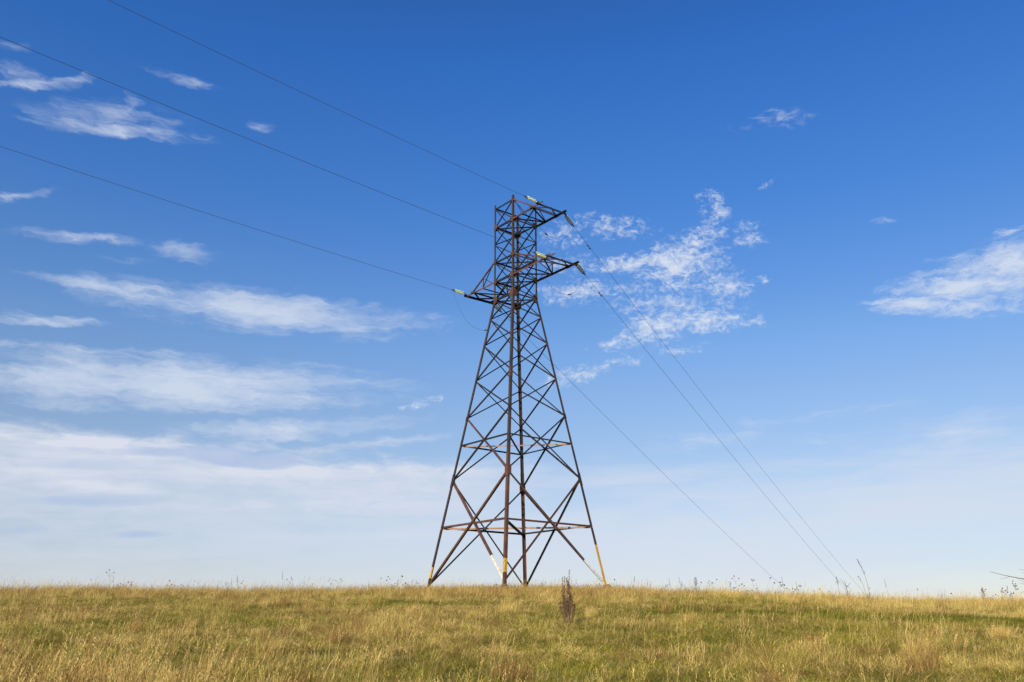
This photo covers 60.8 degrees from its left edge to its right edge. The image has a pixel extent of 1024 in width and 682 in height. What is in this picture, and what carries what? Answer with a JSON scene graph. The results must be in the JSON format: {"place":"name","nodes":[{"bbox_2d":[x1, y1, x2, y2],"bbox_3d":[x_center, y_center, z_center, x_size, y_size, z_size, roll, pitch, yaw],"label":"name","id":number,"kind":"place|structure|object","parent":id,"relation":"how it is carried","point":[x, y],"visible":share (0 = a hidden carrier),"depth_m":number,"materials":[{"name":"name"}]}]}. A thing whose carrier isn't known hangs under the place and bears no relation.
{"place":"outdoors","nodes":[
{"label":"outdoors","id":0,"kind":"place"},
{"bbox_2d":[0,574,1023,681],"bbox_3d":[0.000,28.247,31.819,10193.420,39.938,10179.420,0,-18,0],"label":"ground","id":1,"kind":"structure","parent":0,"point":[701,665],"depth_m":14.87,"materials":[{"name":"plant"}]},
{"bbox_2d":[428,195,611,589],"bbox_3d":[0.482,3.050,54.383,8.400,25.960,9.220,14,-22,-36],"label":"lattice pylon","id":2,"kind":"object","parent":1,"relation":"on","point":[514,305],"visible":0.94,"depth_m":54.75,"materials":[{"name":"metal"}]},
{"bbox_2d":[452,289,465,294],"bbox_3d":[-3.575,-3.315,58.812,0.212,0.326,1.404,-15,-23,38],"label":"insulator string","id":3,"kind":"object","parent":2,"relation":"attached to","point":[458,291],"visible":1,"depth_m":58.78,"materials":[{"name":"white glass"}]},
{"bbox_2d":[0,146,451,289],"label":"conductor","id":4,"kind":"object","parent":3,"relation":"attached to","point":[207,213],"visible":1,"depth_m":44.59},
{"bbox_2d":[524,195,536,202],"bbox_3d":[1.193,-8.811,54.215,0.212,0.326,1.404,-15,-23,38],"label":"insulator string","id":5,"kind":"object","parent":2,"relation":"attached to","point":[531,199],"visible":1,"depth_m":54.18,"materials":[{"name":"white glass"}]},
{"bbox_2d":[109,0,523,195],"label":"conductor","id":6,"kind":"object","parent":5,"relation":"attached to","point":[301,92],"visible":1,"depth_m":41.12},
{"bbox_2d":[533,251,547,257],"bbox_3d":[1.699,-5.166,52.351,0.212,0.326,1.404,-15,-23,38],"label":"insulator string","id":7,"kind":"object","parent":2,"relation":"attached to","point":[540,254],"visible":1,"depth_m":52.29,"materials":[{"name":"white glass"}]},
{"bbox_2d":[1,37,531,251],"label":"conductor","id":8,"kind":"object","parent":7,"relation":"attached to","point":[242,136],"visible":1,"depth_m":36.80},
{"bbox_2d":[564,214,573,226],"bbox_3d":[3.712,-7.820,56.587,0.212,0.438,1.376,-10,-21,29],"label":"insulator string","id":9,"kind":"object","parent":2,"relation":"attached to","point":[569,220],"visible":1,"depth_m":56.55,"materials":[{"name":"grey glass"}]},
{"bbox_2d":[574,227,864,593],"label":"conductor","id":10,"kind":"object","parent":9,"relation":"attached to","point":[695,384],"visible":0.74,"depth_m":71.93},
{"bbox_2d":[576,263,585,274],"bbox_3d":[4.298,-4.527,54.729,0.212,0.438,1.376,-10,-21,29],"label":"insulator string","id":11,"kind":"object","parent":2,"relation":"attached to","point":[581,269],"visible":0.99,"depth_m":54.73,"materials":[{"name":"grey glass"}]},
{"bbox_2d":[560,570,575,623],"bbox_3d":[1.543,7.113,24.184,0.434,1.549,0.489,-3,-18,9],"label":"dried sorrel","id":12,"kind":"object","parent":1,"relation":"on","point":[567,607],"visible":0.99,"depth_m":24.15,"materials":[{"name":"brown plant"}]},
{"bbox_2d":[690,577,699,594],"bbox_3d":[9.411,12.525,44.289,0.709,1.069,0.792,-9,-20,27],"label":"leafy weed","id":13,"kind":"object","parent":1,"relation":"on","point":[695,585],"visible":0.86,"depth_m":44.34,"materials":[{"name":"plant"}]},
{"bbox_2d":[0,0,1023,600],"label":"sky","id":14,"kind":"structure","parent":0,"point":[815,207],"materials":[{"name":"blue"}]},
{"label":"jumper wire","id":15,"kind":"object","parent":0,"visible":0},
{"bbox_2d":[586,276,844,587],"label":"conductor","id":16,"kind":"object","parent":15,"relation":"hanging from","point":[693,408],"visible":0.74,"depth_m":68.67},
{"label":"jumper wire","id":17,"kind":"object","parent":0,"visible":0},
{"bbox_2d":[515,327,782,586],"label":"conductor","id":18,"kind":"object","parent":17,"relation":"hanging from","point":[654,464],"visible":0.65,"depth_m":72.55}
]}

